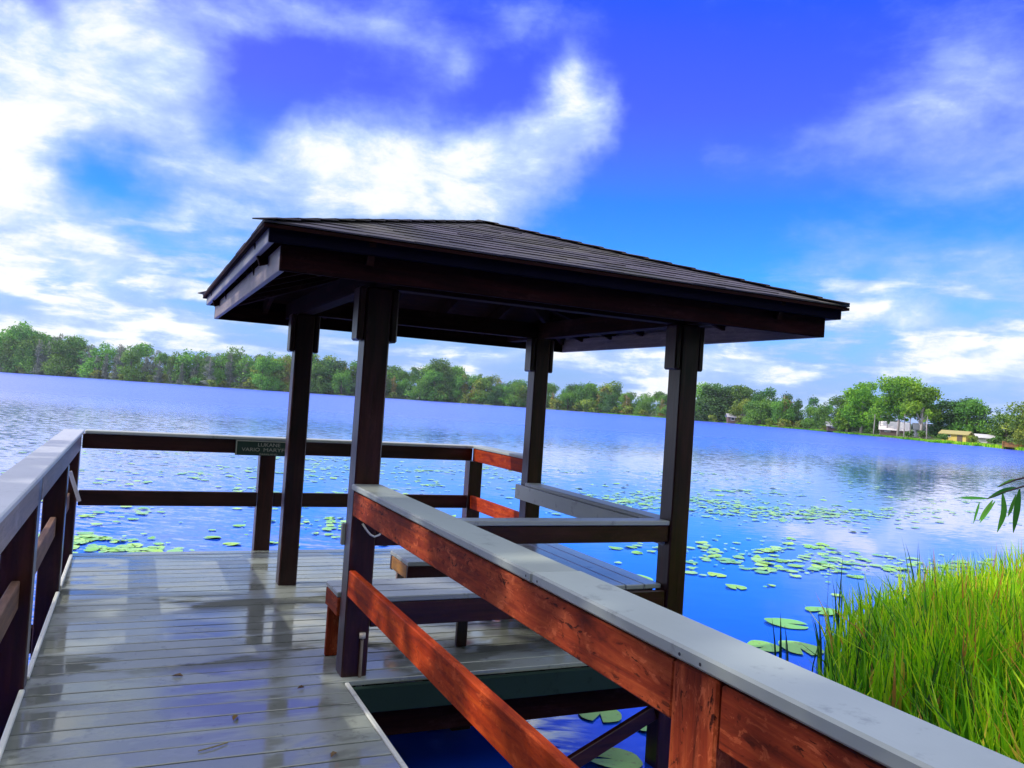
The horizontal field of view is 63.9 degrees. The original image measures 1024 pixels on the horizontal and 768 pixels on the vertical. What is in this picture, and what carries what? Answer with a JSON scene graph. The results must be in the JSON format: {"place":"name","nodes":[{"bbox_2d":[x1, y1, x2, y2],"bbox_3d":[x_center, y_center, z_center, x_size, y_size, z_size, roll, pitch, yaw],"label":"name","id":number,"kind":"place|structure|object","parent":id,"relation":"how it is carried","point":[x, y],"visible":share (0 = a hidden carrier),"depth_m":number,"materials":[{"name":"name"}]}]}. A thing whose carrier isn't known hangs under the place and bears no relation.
{"place":"outdoors","nodes":[
{"label":"outdoors","id":0,"kind":"place"},
{"bbox_2d":[0,370,1023,450],"bbox_3d":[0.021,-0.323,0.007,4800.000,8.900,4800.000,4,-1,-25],"label":"ground","id":1,"kind":"structure","parent":0,"point":[407,398],"depth_m":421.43,"materials":[{"name":"plant"}]},
{"bbox_2d":[0,333,26,372],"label":"leafy tree","id":2,"kind":"object","parent":1,"relation":"on","point":[6,352],"visible":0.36,"depth_m":490.82,"materials":[{"name":"green plant"}]},
{"bbox_2d":[0,319,39,346],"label":"leafy tree","id":3,"kind":"object","parent":1,"relation":"on","point":[8,330],"visible":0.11,"depth_m":503.44,"materials":[{"name":"green plant"}]},
{"bbox_2d":[1,324,43,372],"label":"leafy tree","id":4,"kind":"object","parent":1,"relation":"on","point":[22,330],"visible":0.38,"depth_m":493.55,"materials":[{"name":"green plant"}]},
{"bbox_2d":[1,332,48,372],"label":"leafy tree","id":5,"kind":"object","parent":1,"relation":"on","point":[26,342],"visible":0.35,"depth_m":490.95,"materials":[{"name":"green plant"}]},
{"bbox_2d":[11,343,41,373],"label":"leafy tree","id":6,"kind":"object","parent":1,"relation":"on","point":[28,363],"visible":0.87,"depth_m":486.50,"materials":[{"name":"green plant"}]},
{"bbox_2d":[30,339,46,373],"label":"bare cypress","id":7,"kind":"object","parent":1,"relation":"on","point":[38,365],"visible":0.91,"depth_m":486.76,"materials":[{"name":"grey plant"}]},
{"bbox_2d":[45,339,76,375],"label":"leafy tree","id":8,"kind":"object","parent":1,"relation":"on","point":[57,349],"visible":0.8,"depth_m":482.73,"materials":[{"name":"green plant"}]},
{"bbox_2d":[40,336,88,375],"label":"leafy tree","id":9,"kind":"object","parent":1,"relation":"on","point":[50,360],"visible":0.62,"depth_m":482.87,"materials":[{"name":"green plant"}]},
{"bbox_2d":[57,335,97,375],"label":"leafy tree","id":10,"kind":"object","parent":1,"relation":"on","point":[77,340],"visible":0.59,"depth_m":487.62,"materials":[{"name":"green plant"}]},
{"bbox_2d":[76,341,121,377],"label":"leafy tree","id":11,"kind":"object","parent":1,"relation":"on","point":[109,351],"visible":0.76,"depth_m":469.69,"materials":[{"name":"green plant"}]},
{"bbox_2d":[116,350,143,381],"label":"leafy tree","id":12,"kind":"object","parent":1,"relation":"on","point":[126,358],"visible":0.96,"depth_m":444.60,"materials":[{"name":"green plant"}]},
{"bbox_2d":[123,342,154,370],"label":"leafy tree","id":13,"kind":"object","parent":1,"relation":"on","point":[143,349],"visible":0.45,"depth_m":470.12,"materials":[{"name":"green plant"}]},
{"bbox_2d":[153,360,165,382],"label":"bare cypress","id":14,"kind":"object","parent":1,"relation":"on","point":[157,378],"visible":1,"depth_m":442.91,"materials":[{"name":"grey plant"}]},
{"bbox_2d":[151,352,170,381],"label":"leafy tree","id":15,"kind":"object","parent":1,"relation":"on","point":[163,359],"visible":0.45,"depth_m":460.09,"materials":[{"name":"green plant"}]},
{"bbox_2d":[166,351,192,383],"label":"leafy tree","id":16,"kind":"object","parent":1,"relation":"on","point":[174,370],"visible":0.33,"depth_m":438.36,"materials":[{"name":"green plant"}]},
{"bbox_2d":[174,348,210,383],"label":"leafy tree","id":17,"kind":"object","parent":1,"relation":"on","point":[189,360],"visible":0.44,"depth_m":434.06,"materials":[{"name":"green plant"}]},
{"bbox_2d":[190,355,220,384],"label":"leafy tree","id":18,"kind":"object","parent":1,"relation":"on","point":[203,362],"visible":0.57,"depth_m":429.24,"materials":[{"name":"green plant"}]},
{"bbox_2d":[200,356,215,385],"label":"bare cypress","id":19,"kind":"object","parent":1,"relation":"on","point":[208,372],"visible":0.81,"depth_m":422.69,"materials":[{"name":"grey plant"}]},
{"bbox_2d":[207,353,233,385],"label":"leafy tree","id":20,"kind":"object","parent":1,"relation":"on","point":[222,374],"visible":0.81,"depth_m":428.93,"materials":[{"name":"green plant"}]},
{"bbox_2d":[224,353,234,386],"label":"bare cypress","id":21,"kind":"object","parent":1,"relation":"on","point":[230,377],"visible":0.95,"depth_m":427.88,"materials":[{"name":"grey plant"}]},
{"bbox_2d":[219,344,251,386],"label":"leafy tree","id":22,"kind":"object","parent":1,"relation":"on","point":[236,358],"visible":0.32,"depth_m":432.64,"materials":[{"name":"green plant"}]},
{"bbox_2d":[233,353,256,381],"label":"leafy tree","id":23,"kind":"object","parent":1,"relation":"on","point":[248,367],"visible":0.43,"depth_m":422.18,"materials":[{"name":"green plant"}]},
{"bbox_2d":[249,356,273,390],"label":"leafy tree","id":24,"kind":"object","parent":1,"relation":"on","point":[261,364],"visible":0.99,"depth_m":401.96,"materials":[{"name":"green plant"}]},
{"bbox_2d":[250,355,288,388],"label":"tree","id":25,"kind":"object","parent":1,"relation":"on","point":[276,373],"visible":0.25,"depth_m":409.63,"materials":[{"name":"green plant"}]},
{"bbox_2d":[257,359,289,390],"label":"leafy tree","id":26,"kind":"object","parent":1,"relation":"on","point":[273,366],"visible":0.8,"depth_m":406.10,"materials":[{"name":"green plant"}]},
{"bbox_2d":[310,363,329,393],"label":"leafy tree","id":27,"kind":"object","parent":1,"relation":"on","point":[317,368],"visible":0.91,"depth_m":421.88,"materials":[{"name":"green plant"}]},
{"bbox_2d":[316,357,342,393],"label":"oak","id":28,"kind":"object","parent":1,"relation":"on","point":[328,364],"visible":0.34,"depth_m":425.21,"materials":[{"name":"green plant"}]},
{"bbox_2d":[330,369,354,394],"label":"leafy tree","id":29,"kind":"object","parent":1,"relation":"on","point":[340,377],"visible":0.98,"depth_m":419.24,"materials":[{"name":"green plant"}]},
{"bbox_2d":[328,360,356,394],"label":"oak","id":30,"kind":"object","parent":1,"relation":"on","point":[339,365],"visible":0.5,"depth_m":425.56,"materials":[{"name":"green plant"}]},
{"bbox_2d":[386,371,403,397],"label":"leafy tree","id":31,"kind":"object","parent":1,"relation":"on","point":[391,376],"visible":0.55,"depth_m":445.26,"materials":[{"name":"green plant"}]},
{"bbox_2d":[395,370,415,397],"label":"leafy tree","id":32,"kind":"object","parent":1,"relation":"on","point":[402,375],"visible":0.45,"depth_m":450.34,"materials":[{"name":"green plant"}]},
{"bbox_2d":[396,378,414,397],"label":"leafy tree","id":33,"kind":"object","parent":1,"relation":"on","point":[403,384],"visible":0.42,"depth_m":443.58,"materials":[{"name":"green plant"}]},
{"bbox_2d":[409,375,428,399],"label":"leafy tree","id":34,"kind":"object","parent":1,"relation":"on","point":[421,383],"visible":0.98,"depth_m":427.62,"materials":[{"name":"green plant"}]},
{"bbox_2d":[404,367,434,399],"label":"oak","id":35,"kind":"object","parent":1,"relation":"on","point":[415,372],"visible":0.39,"depth_m":437.74,"materials":[{"name":"green plant"}]},
{"bbox_2d":[422,370,447,400],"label":"leafy tree","id":36,"kind":"object","parent":1,"relation":"on","point":[433,377],"visible":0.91,"depth_m":430.53,"materials":[{"name":"green plant"}]},
{"bbox_2d":[426,358,457,400],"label":"leafy tree","id":37,"kind":"object","parent":1,"relation":"on","point":[439,364],"visible":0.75,"depth_m":435.36,"materials":[{"name":"green plant"}]},
{"bbox_2d":[441,373,457,400],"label":"leafy tree","id":38,"kind":"object","parent":1,"relation":"on","point":[451,379],"visible":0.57,"depth_m":437.39,"materials":[{"name":"green plant"}]},
{"bbox_2d":[452,376,466,401],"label":"leafy tree","id":39,"kind":"object","parent":1,"relation":"on","point":[458,385],"visible":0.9,"depth_m":435.59,"materials":[{"name":"green plant"}]},
{"bbox_2d":[473,376,492,403],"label":"leafy tree","id":40,"kind":"object","parent":1,"relation":"on","point":[488,384],"visible":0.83,"depth_m":421.05,"materials":[{"name":"green plant"}]},
{"bbox_2d":[472,375,503,403],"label":"olive tree","id":41,"kind":"object","parent":1,"relation":"on","point":[478,388],"visible":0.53,"depth_m":422.89,"materials":[{"name":"green plant"}]},
{"bbox_2d":[484,385,503,404],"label":"oak","id":42,"kind":"object","parent":1,"relation":"on","point":[491,397],"visible":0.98,"depth_m":418.90,"materials":[{"name":"green plant"}]},
{"bbox_2d":[494,382,512,405],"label":"leafy tree","id":43,"kind":"object","parent":1,"relation":"on","point":[504,397],"visible":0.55,"depth_m":421.97,"materials":[{"name":"green plant"}]},
{"bbox_2d":[505,382,522,406],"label":"leafy tree","id":44,"kind":"object","parent":1,"relation":"on","point":[514,388],"visible":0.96,"depth_m":416.19,"materials":[{"name":"green plant"}]},
{"bbox_2d":[546,382,558,407],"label":"leafy tree","id":45,"kind":"object","parent":1,"relation":"on","point":[551,389],"visible":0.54,"depth_m":408.74,"materials":[{"name":"green plant"}]},
{"bbox_2d":[558,390,576,409],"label":"leafy tree","id":46,"kind":"object","parent":1,"relation":"on","point":[565,396],"visible":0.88,"depth_m":385.73,"materials":[{"name":"green plant"}]},
{"bbox_2d":[571,382,597,410],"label":"leafy tree","id":47,"kind":"object","parent":1,"relation":"on","point":[584,388],"visible":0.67,"depth_m":383.67,"materials":[{"name":"green plant"}]},
{"bbox_2d":[580,399,599,412],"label":"shore bush","id":48,"kind":"object","parent":1,"relation":"on","point":[589,405],"visible":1,"depth_m":371.63,"materials":[{"name":"green plant"}]},
{"bbox_2d":[598,386,622,412],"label":"oak","id":49,"kind":"object","parent":1,"relation":"on","point":[617,390],"visible":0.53,"depth_m":368.12,"materials":[{"name":"green plant"}]},
{"bbox_2d":[597,380,623,410],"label":"olive tree","id":50,"kind":"object","parent":1,"relation":"on","point":[609,386],"visible":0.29,"depth_m":378.24,"materials":[{"name":"green plant"}]},
{"bbox_2d":[603,392,621,413],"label":"oak","id":51,"kind":"object","parent":1,"relation":"on","point":[611,401],"visible":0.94,"depth_m":358.54,"materials":[{"name":"green plant"}]},
{"bbox_2d":[633,398,650,414],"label":"leafy tree","id":52,"kind":"object","parent":1,"relation":"on","point":[644,405],"visible":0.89,"depth_m":345.84,"materials":[{"name":"green plant"}]},
{"bbox_2d":[633,392,655,414],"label":"leafy tree","id":53,"kind":"object","parent":1,"relation":"on","point":[652,400],"visible":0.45,"depth_m":352.31,"materials":[{"name":"green plant"}]},
{"bbox_2d":[695,382,717,419],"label":"leafy tree","id":54,"kind":"object","parent":1,"relation":"on","point":[699,391],"visible":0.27,"depth_m":301.51,"materials":[{"name":"green plant"}]},
{"bbox_2d":[695,385,733,421],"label":"oak","id":55,"kind":"object","parent":1,"relation":"on","point":[710,392],"visible":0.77,"depth_m":292.29,"materials":[{"name":"green plant"}]},
{"bbox_2d":[701,387,740,420],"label":"oak","id":56,"kind":"object","parent":1,"relation":"on","point":[732,400],"visible":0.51,"depth_m":292.07,"materials":[{"name":"green plant"}]},
{"bbox_2d":[727,398,750,421],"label":"olive tree","id":57,"kind":"object","parent":1,"relation":"on","point":[736,409],"visible":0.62,"depth_m":275.14,"materials":[{"name":"green plant"}]},
{"bbox_2d":[724,384,760,417],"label":"leafy tree","id":58,"kind":"object","parent":1,"relation":"on","point":[741,392],"visible":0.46,"depth_m":285.65,"materials":[{"name":"green plant"}]},
{"bbox_2d":[741,395,773,424],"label":"leafy tree","id":59,"kind":"object","parent":1,"relation":"on","point":[760,413],"visible":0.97,"depth_m":256.93,"materials":[{"name":"green plant"}]},
{"bbox_2d":[748,390,779,424],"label":"oak","id":60,"kind":"object","parent":1,"relation":"on","point":[762,395],"visible":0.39,"depth_m":261.30,"materials":[{"name":"green plant"}]},
{"bbox_2d":[769,397,797,426],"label":"leafy tree","id":61,"kind":"object","parent":1,"relation":"on","point":[777,406],"visible":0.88,"depth_m":241.87,"materials":[{"name":"green plant"}]},
{"bbox_2d":[777,391,803,423],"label":"oak","id":62,"kind":"object","parent":1,"relation":"on","point":[798,416],"visible":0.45,"depth_m":244.20,"materials":[{"name":"green plant"}]},
{"bbox_2d":[800,406,819,428],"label":"leafy tree","id":63,"kind":"object","parent":1,"relation":"on","point":[809,412],"visible":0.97,"depth_m":229.02,"materials":[{"name":"green plant"}]},
{"bbox_2d":[805,397,830,428],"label":"oak","id":64,"kind":"object","parent":1,"relation":"on","point":[813,401],"visible":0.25,"depth_m":233.01,"materials":[{"name":"green plant"}]},
{"bbox_2d":[813,404,833,429],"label":"leafy tree","id":65,"kind":"object","parent":1,"relation":"on","point":[823,413],"visible":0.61,"depth_m":216.72,"materials":[{"name":"green plant"}]},
{"bbox_2d":[823,395,847,426],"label":"leafy tree","id":66,"kind":"object","parent":1,"relation":"on","point":[838,402],"visible":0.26,"depth_m":212.23,"materials":[{"name":"green plant"}]},
{"bbox_2d":[830,405,851,431],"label":"bright tree","id":67,"kind":"object","parent":1,"relation":"on","point":[840,421],"visible":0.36,"depth_m":201.11,"materials":[{"name":"green plant"}]},
{"bbox_2d":[839,381,882,432],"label":"bright tree","id":68,"kind":"object","parent":1,"relation":"on","point":[855,412],"visible":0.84,"depth_m":195.91,"materials":[{"name":"green plant"}]},
{"bbox_2d":[879,421,909,435],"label":"boat house","id":69,"kind":"structure","parent":1,"relation":"on","point":[891,429],"depth_m":184.72,"materials":[{"name":"paint"}]},
{"bbox_2d":[868,374,924,435],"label":"bright tree","id":70,"kind":"object","parent":1,"relation":"on","point":[890,404],"visible":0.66,"depth_m":179.80,"materials":[{"name":"green plant"}]},
{"bbox_2d":[899,383,944,437],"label":"bright tree","id":71,"kind":"object","parent":1,"relation":"on","point":[918,400],"visible":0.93,"depth_m":167.11,"materials":[{"name":"green plant"}]},
{"bbox_2d":[911,423,936,437],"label":"house","id":72,"kind":"structure","parent":1,"relation":"on","point":[915,427],"depth_m":173.21,"materials":[{"name":"paint"}]},
{"bbox_2d":[916,398,954,436],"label":"oak","id":73,"kind":"object","parent":1,"relation":"on","point":[938,424],"visible":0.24,"depth_m":171.10,"materials":[{"name":"green plant"}]},
{"bbox_2d":[938,430,972,441],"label":"house","id":74,"kind":"structure","parent":1,"relation":"on","point":[959,436],"depth_m":153.17,"materials":[{"name":"paint"}]},
{"bbox_2d":[930,396,983,433],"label":"oak","id":75,"kind":"object","parent":1,"relation":"on","point":[949,413],"visible":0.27,"depth_m":166.46,"materials":[{"name":"green plant"}]},
{"bbox_2d":[943,397,989,433],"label":"leafy tree","id":76,"kind":"object","parent":1,"relation":"on","point":[969,405],"visible":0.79,"depth_m":162.98,"materials":[{"name":"green plant"}]},
{"bbox_2d":[968,408,998,441],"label":"oak","id":77,"kind":"object","parent":1,"relation":"on","point":[980,417],"visible":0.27,"depth_m":162.90,"materials":[{"name":"green plant"}]},
{"bbox_2d":[985,407,1020,442],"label":"leafy tree","id":78,"kind":"object","parent":1,"relation":"on","point":[996,428],"visible":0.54,"depth_m":151.63,"materials":[{"name":"green plant"}]},
{"bbox_2d":[995,401,1023,444],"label":"olive tree","id":79,"kind":"object","parent":1,"relation":"on","point":[1011,421],"visible":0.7,"depth_m":130.25,"materials":[{"name":"green plant"}]},
{"bbox_2d":[1011,413,1023,447],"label":"olive tree","id":80,"kind":"object","parent":1,"relation":"on","point":[1016,435],"visible":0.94,"depth_m":126.86,"materials":[{"name":"green plant"}]},
{"bbox_2d":[0,372,1023,767],"bbox_3d":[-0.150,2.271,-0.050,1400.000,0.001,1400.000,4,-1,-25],"label":"lake water","id":81,"kind":"structure","parent":0,"point":[36,412],"depth_m":23.88,"materials":[{"name":"blue liquid"}]},
{"bbox_2d":[0,548,655,767],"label":"boardwalk","id":82,"kind":"structure","parent":81,"relation":"in","point":[124,637],"depth_m":4.57,"materials":[{"name":"wood"}]},
{"bbox_2d":[0,429,84,739],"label":"railing","id":83,"kind":"object","parent":82,"relation":"attached to","point":[30,482],"visible":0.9,"depth_m":3.91,"materials":[{"name":"wood"}]},
{"bbox_2d":[78,429,482,550],"bbox_3d":[-2.094,2.140,7.793,3.736,3.250,0.158,4,-1,-25],"label":"railing","id":84,"kind":"object","parent":82,"relation":"attached to","point":[264,498],"visible":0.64,"depth_m":7.61,"materials":[{"name":"brown"}]},
{"bbox_2d":[235,439,285,455],"bbox_3d":[-2.260,0.598,7.625,0.594,0.141,0.022,4,-1,-25],"label":"sign","id":85,"kind":"object","parent":84,"relation":"attached to","point":[259,447],"visible":0.91,"depth_m":7.58,"materials":[{"name":"metal"}]},
{"bbox_2d":[390,550,447,578],"bbox_3d":[-0.326,1.429,5.871,1.032,0.415,0.415,4,-1,-25],"label":"bench","id":86,"kind":"object","parent":82,"relation":"on","point":[405,564],"visible":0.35,"depth_m":5.55,"materials":[{"name":"brown wood"}]},
{"bbox_2d":[324,518,669,655],"bbox_3d":[-0.048,1.220,5.022,2.088,0.831,0.428,4,-1,-25],"label":"bench","id":87,"kind":"object","parent":82,"relation":"on","point":[432,600],"visible":0.49,"depth_m":4.80,"materials":[{"name":"brown wood"}]},
{"bbox_2d":[198,217,849,767],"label":"pavilion","id":88,"kind":"structure","parent":82,"relation":"on","point":[376,287],"depth_m":4.94,"materials":[{"name":"brown wood"}]},
{"bbox_2d":[356,632,365,686],"bbox_3d":[-0.821,1.605,4.406,0.033,0.536,0.033,4,-1,-25],"label":"pipe","id":89,"kind":"object","parent":88,"relation":"attached to","point":[362,636],"visible":0.56,"depth_m":4.40,"materials":[{"name":"metal"}]},
{"bbox_2d":[470,446,522,517],"bbox_3d":[-0.097,0.970,7.940,0.157,0.647,1.262,4,-1,-25],"label":"railing","id":90,"kind":"object","parent":88,"relation":"attached to","point":[503,459],"visible":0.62,"depth_m":7.93,"materials":[{"name":"red"}]},
{"bbox_2d":[515,483,664,590],"bbox_3d":[0.368,1.276,6.262,0.525,0.829,2.260,4,-1,-25],"label":"bench","id":91,"kind":"object","parent":82,"relation":"on","point":[574,504],"visible":0.36,"depth_m":6.06,"materials":[{"name":"grey wood"}]},
{"bbox_2d":[347,484,1023,767],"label":"railing","id":92,"kind":"object","parent":82,"relation":"attached to","point":[720,699],"visible":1,"depth_m":1.90,"materials":[{"name":"brown"}]},
{"bbox_2d":[1,439,1018,595],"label":"lily pad mat","id":93,"kind":"object","parent":81,"relation":"on","point":[105,548],"visible":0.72,"depth_m":14.65,"materials":[{"name":"plant"}]},
{"bbox_2d":[580,710,621,721],"bbox_3d":[0.656,2.440,6.102,0.325,0.020,0.339,4,-1,12],"label":"lily pad","id":94,"kind":"object","parent":81,"relation":"on","point":[611,716],"visible":0.57,"depth_m":6.05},
{"bbox_2d":[592,747,642,767],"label":"lily pad","id":95,"kind":"object","parent":81,"relation":"on","point":[621,758],"visible":0.8,"depth_m":5.32,"materials":[{"name":"plant"}]},
{"bbox_2d":[747,640,778,651],"bbox_3d":[2.518,2.605,8.169,0.337,0.020,0.329,5,-2,-34],"label":"lily pad","id":96,"kind":"object","parent":81,"relation":"on","point":[765,646],"visible":0.82,"depth_m":8.21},
{"bbox_2d":[769,612,788,661],"bbox_3d":[2.341,2.307,7.186,0.300,0.616,0.088,5,-1,-30],"label":"reed clump","id":97,"kind":"object","parent":81,"relation":"on","point":[786,652],"visible":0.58,"depth_m":7.20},
{"bbox_2d":[764,618,807,628],"bbox_3d":[3.070,2.670,9.189,0.479,0.020,0.447,3,-1,13],"label":"lily pad","id":98,"kind":"object","parent":81,"relation":"on","point":[784,622],"visible":0.96,"depth_m":9.20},
{"bbox_2d":[778,640,823,654],"bbox_3d":[2.890,2.634,8.223,0.434,0.020,0.476,4,-1,2],"label":"lily pad","id":99,"kind":"object","parent":81,"relation":"on","point":[795,646],"visible":0.88,"depth_m":8.24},
{"bbox_2d":[811,601,834,673],"bbox_3d":[2.748,2.263,7.276,0.247,0.761,0.189,5,-2,-43],"label":"reed clump","id":100,"kind":"object","parent":81,"relation":"on","point":[820,639],"visible":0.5,"depth_m":7.34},
{"bbox_2d":[824,559,842,642],"bbox_3d":[3.280,2.212,8.349,0.225,0.979,0.161,4,-1,-25],"label":"reed clump","id":101,"kind":"object","parent":81,"relation":"on","point":[837,615],"visible":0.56,"depth_m":8.31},
{"bbox_2d":[811,616,891,688],"bbox_3d":[2.531,2.141,5.987,0.707,0.919,0.339,4,-1,-9],"label":"reed clump","id":102,"kind":"object","parent":81,"relation":"on","point":[857,658],"visible":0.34,"depth_m":6.11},
{"bbox_2d":[922,644,985,729],"bbox_3d":[2.708,2.079,5.082,0.354,1.025,0.441,4,-1,10],"label":"reed clump","id":103,"kind":"object","parent":81,"relation":"on","point":[928,699],"visible":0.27,"depth_m":5.09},
{"bbox_2d":[0,0,1023,430],"label":"sky","id":104,"kind":"structure","parent":0,"point":[868,155],"materials":[{"name":"blue"}]},
{"bbox_2d":[799,538,1023,763],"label":"marsh grass","id":105,"kind":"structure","parent":0,"point":[973,623],"depth_m":5.73,"materials":[{"name":"plant"}]},
{"bbox_2d":[959,477,1023,532],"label":"branch","id":106,"kind":"object","parent":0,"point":[1016,503],"visible":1,"depth_m":3.20,"materials":[{"name":"green plant"}]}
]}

